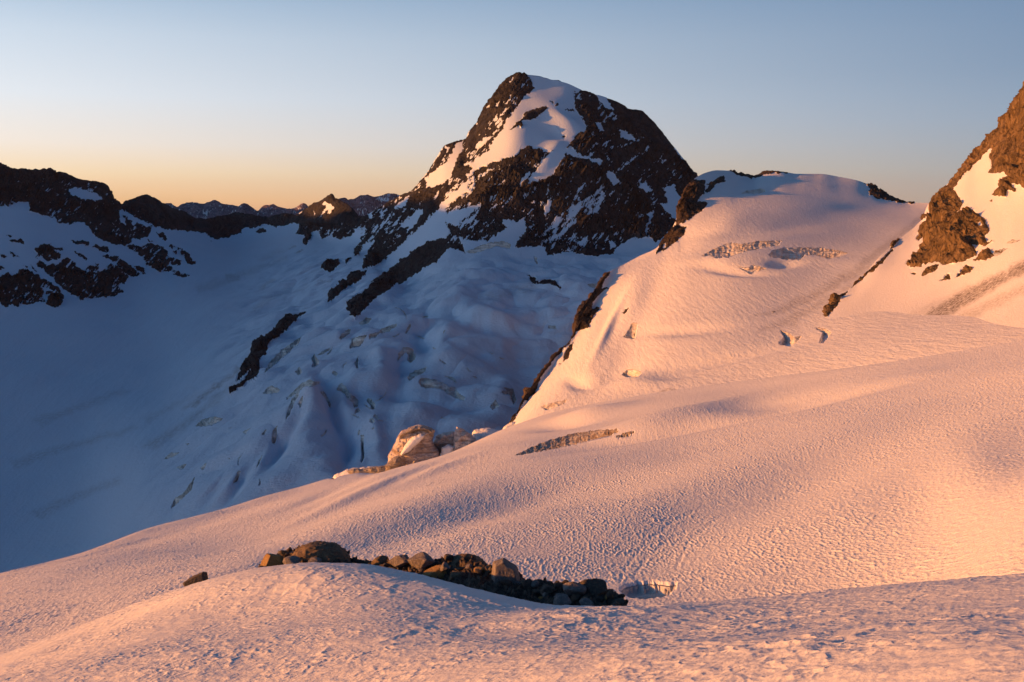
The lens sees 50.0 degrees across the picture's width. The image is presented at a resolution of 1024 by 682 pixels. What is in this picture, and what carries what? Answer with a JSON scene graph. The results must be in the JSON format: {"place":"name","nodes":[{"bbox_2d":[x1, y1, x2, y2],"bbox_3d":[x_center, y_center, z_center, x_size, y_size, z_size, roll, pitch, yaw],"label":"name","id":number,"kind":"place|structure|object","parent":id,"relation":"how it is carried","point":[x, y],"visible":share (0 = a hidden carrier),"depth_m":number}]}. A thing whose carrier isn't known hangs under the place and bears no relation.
{"place":"outdoors","nodes":[
{"label":"outdoors","id":0,"kind":"place"},
{"bbox_2d":[0,162,161,245],"bbox_3d":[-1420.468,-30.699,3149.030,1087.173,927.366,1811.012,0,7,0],"label":"mountain cliff","id":1,"kind":"structure","parent":0,"point":[99,210],"depth_m":2584.47},
{"bbox_2d":[165,200,271,218],"bbox_3d":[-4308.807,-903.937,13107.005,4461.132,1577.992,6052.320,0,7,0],"label":"mountain range","id":2,"kind":"structure","parent":0,"point":[212,209],"depth_m":13366.50},
{"bbox_2d":[158,202,300,239],"bbox_3d":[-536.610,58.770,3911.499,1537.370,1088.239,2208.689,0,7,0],"label":"mountain ridge","id":3,"kind":"structure","parent":0,"point":[225,226],"depth_m":3368.90},
{"bbox_2d":[227,203,268,216],"bbox_3d":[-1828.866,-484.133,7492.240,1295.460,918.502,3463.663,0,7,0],"label":"mountain range","id":4,"kind":"structure","parent":0,"point":[244,208],"depth_m":7759.78},
{"bbox_2d":[258,203,307,214],"bbox_3d":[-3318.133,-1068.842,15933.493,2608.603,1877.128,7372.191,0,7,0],"label":"mountain range","id":5,"kind":"structure","parent":0,"point":[272,209],"depth_m":16425.26},
{"bbox_2d":[0,133,659,572],"bbox_3d":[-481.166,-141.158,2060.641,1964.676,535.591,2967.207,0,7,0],"label":"glacier","id":6,"kind":"object","parent":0,"point":[108,405],"visible":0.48,"depth_m":1397.09},
{"bbox_2d":[8,238,24,243],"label":"rock outcrop","id":7,"kind":"object","parent":6,"relation":"on","point":[20,240],"visible":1,"depth_m":2212.80},
{"bbox_2d":[0,268,62,306],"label":"rock outcrop","id":8,"kind":"object","parent":6,"relation":"on","point":[23,286],"visible":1,"depth_m":2026.98},
{"bbox_2d":[35,242,63,260],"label":"rock outcrop","id":9,"kind":"object","parent":6,"relation":"on","point":[48,252],"visible":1,"depth_m":2207.93},
{"bbox_2d":[45,290,63,307],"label":"rock outcrop","id":10,"kind":"object","parent":6,"relation":"on","point":[55,299],"visible":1,"depth_m":1980.19},
{"bbox_2d":[71,239,88,246],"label":"rock outcrop","id":11,"kind":"object","parent":6,"relation":"on","point":[78,242],"visible":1,"depth_m":2338.53},
{"bbox_2d":[74,250,87,259],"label":"rock outcrop","id":12,"kind":"object","parent":6,"relation":"on","point":[82,255],"visible":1,"depth_m":2284.50},
{"bbox_2d":[36,256,128,300],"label":"rock outcrop","id":13,"kind":"object","parent":6,"relation":"on","point":[93,281],"visible":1,"depth_m":2171.20},
{"bbox_2d":[92,244,109,252],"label":"rock outcrop","id":14,"kind":"object","parent":6,"relation":"on","point":[103,248],"visible":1,"depth_m":2392.26},
{"bbox_2d":[102,254,139,276],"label":"rock outcrop","id":15,"kind":"object","parent":6,"relation":"on","point":[130,270],"visible":1,"depth_m":2363.36},
{"bbox_2d":[136,266,145,273],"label":"rock outcrop","id":16,"kind":"object","parent":6,"relation":"on","point":[141,269],"visible":1,"depth_m":2386.39},
{"bbox_2d":[127,242,181,272],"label":"rock outcrop","id":17,"kind":"object","parent":6,"relation":"on","point":[158,257],"visible":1,"depth_m":2516.49},
{"bbox_2d":[165,452,179,458],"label":"crevasse","id":18,"kind":"structure","parent":6,"relation":"on","point":[171,454],"depth_m":1079.38},
{"bbox_2d":[172,270,189,276],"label":"rock outcrop","id":19,"kind":"object","parent":6,"relation":"on","point":[181,274],"visible":1,"depth_m":2409.77},
{"bbox_2d":[172,477,194,506],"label":"crevasse","id":20,"kind":"structure","parent":6,"relation":"on","point":[181,496],"depth_m":899.63},
{"bbox_2d":[177,246,195,264],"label":"rock outcrop","id":21,"kind":"object","parent":6,"relation":"on","point":[189,260],"visible":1,"depth_m":2632.27},
{"bbox_2d":[196,416,222,426],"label":"crevasse","id":22,"kind":"structure","parent":6,"relation":"on","point":[212,420],"depth_m":1158.17},
{"bbox_2d":[229,310,306,392],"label":"rock rib","id":23,"kind":"object","parent":6,"relation":"on","point":[251,361],"visible":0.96,"depth_m":1454.61},
{"bbox_2d":[263,385,279,393],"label":"crevasse","id":24,"kind":"structure","parent":6,"relation":"on","point":[271,389],"depth_m":1132.03},
{"bbox_2d":[272,425,277,443],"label":"crevasse","id":25,"kind":"structure","parent":6,"relation":"on","point":[274,435],"depth_m":939.66},
{"bbox_2d":[265,345,287,371],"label":"crevasse","id":26,"kind":"structure","parent":6,"relation":"on","point":[277,357],"depth_m":1384.05},
{"bbox_2d":[286,391,299,418],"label":"crevasse","id":27,"kind":"structure","parent":6,"relation":"on","point":[293,399],"depth_m":994.61},
{"bbox_2d":[287,336,299,352],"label":"crevasse","id":28,"kind":"structure","parent":6,"relation":"on","point":[294,343],"depth_m":1429.92},
{"bbox_2d":[287,379,319,398],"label":"crevasse","id":29,"kind":"structure","parent":6,"relation":"on","point":[310,382],"depth_m":1081.87},
{"bbox_2d":[312,354,318,366],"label":"crevasse","id":30,"kind":"structure","parent":6,"relation":"on","point":[315,360],"depth_m":1296.38},
{"bbox_2d":[321,391,330,407],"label":"crevasse","id":31,"kind":"structure","parent":6,"relation":"on","point":[324,394],"depth_m":1058.54},
{"bbox_2d":[321,258,340,271],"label":"rock outcrop","id":32,"kind":"object","parent":6,"relation":"on","point":[330,264],"visible":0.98,"depth_m":2299.58},
{"bbox_2d":[340,328,350,338],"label":"crevasse","id":33,"kind":"structure","parent":6,"relation":"on","point":[345,333],"depth_m":1382.37},
{"bbox_2d":[337,383,358,407],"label":"crevasse","id":34,"kind":"structure","parent":6,"relation":"on","point":[343,388],"depth_m":1058.41},
{"bbox_2d":[328,269,367,301],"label":"rock rib","id":35,"kind":"object","parent":6,"relation":"on","point":[353,277],"visible":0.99,"depth_m":1933.54},
{"bbox_2d":[350,334,365,347],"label":"crevasse","id":36,"kind":"structure","parent":6,"relation":"on","point":[357,340],"depth_m":1299.56},
{"bbox_2d":[360,434,364,461],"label":"crevasse","id":37,"kind":"structure","parent":6,"relation":"on","point":[362,441],"depth_m":903.95},
{"bbox_2d":[359,317,371,325],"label":"crevasse","id":38,"kind":"structure","parent":6,"relation":"on","point":[366,321],"depth_m":1459.55},
{"bbox_2d":[367,398,375,408],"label":"crevasse","id":39,"kind":"structure","parent":6,"relation":"on","point":[370,401],"depth_m":1016.57},
{"bbox_2d":[370,323,396,337],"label":"crevasse","id":40,"kind":"structure","parent":6,"relation":"on","point":[388,328],"depth_m":1356.74},
{"bbox_2d":[346,235,465,317],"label":"rock rib","id":41,"kind":"object","parent":6,"relation":"on","point":[419,258],"visible":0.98,"depth_m":1921.17},
{"bbox_2d":[398,347,415,362],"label":"crevasse","id":42,"kind":"structure","parent":6,"relation":"on","point":[409,351],"depth_m":1235.70},
{"bbox_2d":[407,366,427,380],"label":"crevasse","id":43,"kind":"structure","parent":6,"relation":"on","point":[413,374],"depth_m":1153.16},
{"bbox_2d":[419,377,465,399],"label":"crevasse","id":44,"kind":"structure","parent":6,"relation":"on","point":[437,384],"depth_m":1081.05},
{"bbox_2d":[466,240,510,253],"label":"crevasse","id":45,"kind":"structure","parent":6,"relation":"on","point":[491,244],"depth_m":1868.58},
{"bbox_2d":[490,399,499,408],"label":"crevasse","id":46,"kind":"structure","parent":6,"relation":"on","point":[495,404],"depth_m":1025.61},
{"bbox_2d":[502,387,516,403],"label":"crevasse","id":47,"kind":"structure","parent":6,"relation":"on","point":[511,393],"depth_m":1066.00},
{"bbox_2d":[528,273,562,290],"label":"rock outcrop","id":48,"kind":"object","parent":6,"relation":"on","point":[542,280],"visible":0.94,"depth_m":1604.09},
{"bbox_2d":[296,191,411,267],"bbox_3d":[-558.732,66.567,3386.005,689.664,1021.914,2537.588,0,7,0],"label":"mountain spur","id":49,"kind":"structure","parent":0,"point":[325,217],"depth_m":2740.83},
{"bbox_2d":[339,193,398,215],"bbox_3d":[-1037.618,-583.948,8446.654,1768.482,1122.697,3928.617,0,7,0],"label":"mountain range","id":50,"kind":"structure","parent":0,"point":[363,205],"depth_m":8528.80},
{"bbox_2d":[0,340,1023,654],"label":"snowfield","id":51,"kind":"structure","parent":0,"point":[888,472],"depth_m":167.47},
{"bbox_2d":[333,466,372,478],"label":"ice tower","id":52,"kind":"structure","parent":51,"relation":"on","point":[345,472],"depth_m":394.20},
{"bbox_2d":[347,465,384,473],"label":"ice tower","id":53,"kind":"structure","parent":51,"relation":"on","point":[376,469],"depth_m":384.00},
{"bbox_2d":[385,456,401,470],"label":"ice tower","id":54,"kind":"structure","parent":51,"relation":"on","point":[394,462],"depth_m":383.21},
{"bbox_2d":[388,424,439,466],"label":"ice tower","id":55,"kind":"structure","parent":51,"relation":"on","point":[413,444],"depth_m":391.56},
{"bbox_2d":[257,545,628,605],"bbox_3d":[-4.529,14.163,56.984,28.501,8.126,9.994,4,8,33],"label":"rock rubble","id":56,"kind":"object","parent":51,"relation":"on","point":[470,578],"visible":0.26,"depth_m":52.17},
{"bbox_2d":[260,553,282,566],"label":"boulder","id":57,"kind":"object","parent":56,"relation":"on","point":[268,559],"visible":0.66,"depth_m":59.35},
{"bbox_2d":[282,556,299,563],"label":"boulder","id":58,"kind":"object","parent":56,"relation":"on","point":[291,560],"visible":0.84,"depth_m":58.33},
{"bbox_2d":[308,557,321,562],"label":"boulder","id":59,"kind":"object","parent":56,"relation":"on","point":[315,559],"visible":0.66,"depth_m":57.61},
{"bbox_2d":[291,541,349,562],"bbox_3d":[-10.725,12.322,60.611,3.722,2.393,2.869,0,7,0],"label":"boulder","id":60,"kind":"object","parent":56,"relation":"on","point":[325,552],"visible":0.4,"depth_m":59.89},
{"bbox_2d":[371,555,387,565],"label":"boulder","id":61,"kind":"object","parent":56,"relation":"on","point":[379,560],"visible":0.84,"depth_m":58.41},
{"bbox_2d":[388,555,408,566],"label":"boulder","id":62,"kind":"object","parent":56,"relation":"on","point":[398,560],"visible":0.92,"depth_m":57.22},
{"bbox_2d":[408,552,434,568],"bbox_3d":[-4.567,11.333,56.496,1.128,0.819,1.444,-6,9,-43],"label":"boulder","id":63,"kind":"object","parent":56,"relation":"on","point":[420,560],"visible":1,"depth_m":56.13},
{"bbox_2d":[422,565,446,577],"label":"boulder","id":64,"kind":"object","parent":56,"relation":"on","point":[434,571],"visible":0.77,"depth_m":54.78},
{"bbox_2d":[440,562,449,570],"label":"boulder","id":65,"kind":"object","parent":64,"relation":"on","point":[444,566],"visible":1,"depth_m":54.48},
{"bbox_2d":[444,554,452,560],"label":"stone","id":66,"kind":"object","parent":56,"relation":"on","point":[447,557],"visible":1,"depth_m":57.28},
{"bbox_2d":[449,570,460,579],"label":"boulder","id":67,"kind":"object","parent":56,"relation":"on","point":[453,574],"visible":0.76,"depth_m":53.85},
{"bbox_2d":[446,553,486,566],"bbox_3d":[-2.567,12.279,57.148,3.965,2.182,2.524,0,7,0],"label":"boulder","id":68,"kind":"object","parent":56,"relation":"on","point":[456,557],"visible":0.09,"depth_m":57.21},
{"bbox_2d":[491,558,519,583],"bbox_3d":[-0.303,11.405,52.545,1.536,1.936,1.099,0,7,0],"label":"boulder","id":69,"kind":"object","parent":56,"relation":"on","point":[504,569],"visible":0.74,"depth_m":52.03},
{"bbox_2d":[520,579,532,589],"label":"boulder","id":70,"kind":"object","parent":56,"relation":"on","point":[526,584],"visible":0.91,"depth_m":51.20},
{"bbox_2d":[531,579,538,587],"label":"stone","id":71,"kind":"object","parent":56,"relation":"on","point":[535,583],"visible":1,"depth_m":51.26},
{"bbox_2d":[540,584,556,594],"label":"boulder","id":72,"kind":"object","parent":56,"relation":"on","point":[546,588],"visible":0.88,"depth_m":50.03},
{"bbox_2d":[554,580,559,588],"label":"boulder","id":73,"kind":"object","parent":56,"relation":"on","point":[556,584],"visible":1,"depth_m":49.95},
{"bbox_2d":[553,593,571,604],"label":"boulder","id":74,"kind":"object","parent":56,"relation":"on","point":[561,599],"visible":0.93,"depth_m":47.26},
{"bbox_2d":[563,582,586,597],"bbox_3d":[2.804,11.138,49.042,1.065,0.776,0.960,0,7,0],"label":"boulder","id":75,"kind":"object","parent":56,"relation":"on","point":[570,589],"visible":0.97,"depth_m":48.77},
{"bbox_2d":[571,593,580,601],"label":"stone","id":76,"kind":"object","parent":56,"relation":"on","point":[576,597],"visible":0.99,"depth_m":48.69},
{"bbox_2d":[579,598,593,605],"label":"boulder","id":77,"kind":"object","parent":56,"relation":"on","point":[586,601],"visible":0.94,"depth_m":47.32},
{"bbox_2d":[580,578,607,596],"bbox_3d":[3.655,11.247,49.413,1.308,0.933,1.058,0,7,0],"label":"boulder","id":78,"kind":"object","parent":56,"relation":"on","point":[594,586],"visible":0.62,"depth_m":49.35},
{"bbox_2d":[606,590,613,599],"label":"boulder","id":79,"kind":"object","parent":56,"relation":"on","point":[609,593],"visible":1,"depth_m":48.55},
{"bbox_2d":[611,598,624,605],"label":"boulder","id":80,"kind":"object","parent":56,"relation":"on","point":[619,601],"visible":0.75,"depth_m":48.27},
{"bbox_2d":[433,431,454,453],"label":"ice tower","id":81,"kind":"structure","parent":51,"relation":"on","point":[442,440],"depth_m":401.44},
{"bbox_2d":[440,444,453,455],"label":"ice tower","id":82,"kind":"structure","parent":51,"relation":"on","point":[448,448],"depth_m":393.92},
{"bbox_2d":[453,426,475,450],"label":"ice tower","id":83,"kind":"structure","parent":51,"relation":"on","point":[463,437],"depth_m":393.57},
{"bbox_2d":[472,428,499,440],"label":"ice tower","id":84,"kind":"structure","parent":51,"relation":"on","point":[478,434],"depth_m":406.04},
{"bbox_2d":[516,427,618,454],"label":"crevasse","id":85,"kind":"structure","parent":51,"relation":"on","point":[569,439],"depth_m":305.83},
{"bbox_2d":[616,430,633,436],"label":"crevasse","id":86,"kind":"structure","parent":51,"relation":"on","point":[626,434],"depth_m":291.68},
{"bbox_2d":[619,579,677,598],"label":"snow pit","id":87,"kind":"object","parent":51,"relation":"on","point":[646,589],"visible":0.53,"depth_m":101.83},
{"bbox_2d":[0,562,1023,681],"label":"snow bank","id":88,"kind":"structure","parent":0,"point":[325,622],"depth_m":27.58},
{"bbox_2d":[183,572,207,586],"bbox_3d":[-17.339,13.090,60.063,1.311,0.980,1.092,0,7,0],"label":"boulder","id":89,"kind":"object","parent":88,"relation":"on","point":[200,577],"visible":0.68,"depth_m":59.73},
{"bbox_2d":[0,0,1023,210],"label":"sky","id":90,"kind":"structure","parent":0,"point":[287,104]},
{"bbox_2d":[359,72,697,269],"bbox_3d":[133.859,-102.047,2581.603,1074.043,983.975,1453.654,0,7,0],"label":"mountain peak","id":91,"kind":"structure","parent":0,"point":[550,167],"depth_m":2073.43},
{"bbox_2d":[624,322,637,338],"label":"crevasse","id":92,"kind":"structure","parent":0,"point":[631,332],"depth_m":674.83},
{"bbox_2d":[514,170,1023,424],"bbox_3d":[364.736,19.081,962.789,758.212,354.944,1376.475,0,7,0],"label":"snow dome","id":93,"kind":"structure","parent":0,"point":[696,315],"depth_m":663.76},
{"bbox_2d":[508,387,531,423],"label":"rock outcrop","id":94,"kind":"object","parent":93,"relation":"on","point":[526,390],"visible":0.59,"depth_m":649.13},
{"bbox_2d":[524,376,540,400],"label":"rock outcrop","id":95,"kind":"object","parent":93,"relation":"on","point":[534,386],"visible":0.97,"depth_m":668.79},
{"bbox_2d":[541,399,566,409],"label":"crevasse","id":96,"kind":"structure","parent":93,"relation":"on","point":[551,405],"depth_m":533.54},
{"bbox_2d":[563,341,573,360],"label":"rock outcrop","id":97,"kind":"object","parent":93,"relation":"on","point":[569,348],"visible":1,"depth_m":722.10},
{"bbox_2d":[572,279,608,331],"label":"rock outcrop","id":98,"kind":"object","parent":93,"relation":"on","point":[585,316],"visible":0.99,"depth_m":777.76},
{"bbox_2d":[622,368,641,376],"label":"crevasse","id":99,"kind":"structure","parent":93,"relation":"on","point":[633,372],"depth_m":558.72},
{"bbox_2d":[656,223,686,253],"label":"rock outcrop","id":100,"kind":"object","parent":93,"relation":"on","point":[675,233],"visible":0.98,"depth_m":938.81},
{"bbox_2d":[676,178,707,223],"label":"rock outcrop","id":101,"kind":"object","parent":93,"relation":"on","point":[689,206],"visible":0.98,"depth_m":1022.86},
{"bbox_2d":[703,175,725,195],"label":"rock outcrop","id":102,"kind":"object","parent":93,"relation":"on","point":[710,185],"visible":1,"depth_m":1106.31},
{"bbox_2d":[702,240,781,257],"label":"crevasse","id":103,"kind":"structure","parent":93,"relation":"on","point":[728,249],"depth_m":820.70},
{"bbox_2d":[739,264,765,273],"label":"crevasse","id":104,"kind":"structure","parent":93,"relation":"on","point":[751,269],"depth_m":737.33},
{"bbox_2d":[742,188,765,193],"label":"crevasse","id":105,"kind":"structure","parent":93,"relation":"on","point":[758,190],"depth_m":1115.34},
{"bbox_2d":[730,169,787,178],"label":"rock outcrop","id":106,"kind":"object","parent":93,"relation":"on","point":[767,172],"visible":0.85,"depth_m":1237.53},
{"bbox_2d":[769,246,847,259],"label":"crevasse","id":107,"kind":"structure","parent":93,"relation":"on","point":[797,253],"depth_m":789.83},
{"bbox_2d":[864,183,914,203],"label":"rock outcrop","id":108,"kind":"object","parent":93,"relation":"on","point":[876,192],"visible":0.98,"depth_m":1137.21},
{"bbox_2d":[785,148,1023,345],"bbox_3d":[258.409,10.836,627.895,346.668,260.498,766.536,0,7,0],"label":"snow slope","id":109,"kind":"structure","parent":0,"point":[991,290],"depth_m":538.29},
{"bbox_2d":[781,329,800,345],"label":"crevasse","id":110,"kind":"structure","parent":109,"relation":"on","point":[790,338],"depth_m":521.50},
{"bbox_2d":[816,327,830,337],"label":"crevasse","id":111,"kind":"structure","parent":109,"relation":"on","point":[825,331],"depth_m":513.18},
{"bbox_2d":[822,289,849,316],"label":"rock outcrop","id":112,"kind":"object","parent":109,"relation":"on","point":[832,304],"visible":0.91,"depth_m":578.47},
{"bbox_2d":[851,269,869,287],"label":"rock outcrop","id":113,"kind":"object","parent":109,"relation":"on","point":[860,279],"visible":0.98,"depth_m":616.35},
{"bbox_2d":[868,248,893,271],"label":"rock outcrop","id":114,"kind":"object","parent":109,"relation":"on","point":[875,266],"visible":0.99,"depth_m":636.68},
{"bbox_2d":[890,238,899,248],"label":"rock outcrop","id":115,"kind":"object","parent":109,"relation":"on","point":[893,243],"visible":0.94,"depth_m":674.01},
{"bbox_2d":[921,263,938,275],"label":"rock outcrop","id":116,"kind":"object","parent":109,"relation":"on","point":[930,269],"visible":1,"depth_m":562.67},
{"bbox_2d":[910,185,992,267],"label":"rock outcrop","id":117,"kind":"object","parent":109,"relation":"on","point":[949,231],"visible":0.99,"depth_m":598.30},
{"bbox_2d":[957,264,973,276],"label":"rock outcrop","id":118,"kind":"object","parent":109,"relation":"on","point":[967,268],"visible":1,"depth_m":516.32},
{"bbox_2d":[947,127,1000,188],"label":"rock outcrop","id":119,"kind":"object","parent":109,"relation":"on","point":[978,152],"visible":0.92,"depth_m":764.99},
{"bbox_2d":[973,247,994,260],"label":"rock outcrop","id":120,"kind":"object","parent":109,"relation":"on","point":[986,253],"visible":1,"depth_m":516.08},
{"bbox_2d":[992,175,1018,196],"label":"rock outcrop","id":121,"kind":"object","parent":109,"relation":"on","point":[1004,184],"visible":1,"depth_m":616.02},
{"bbox_2d":[988,81,1023,186],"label":"rock outcrop","id":122,"kind":"object","parent":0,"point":[1006,154],"visible":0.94,"depth_m":690.85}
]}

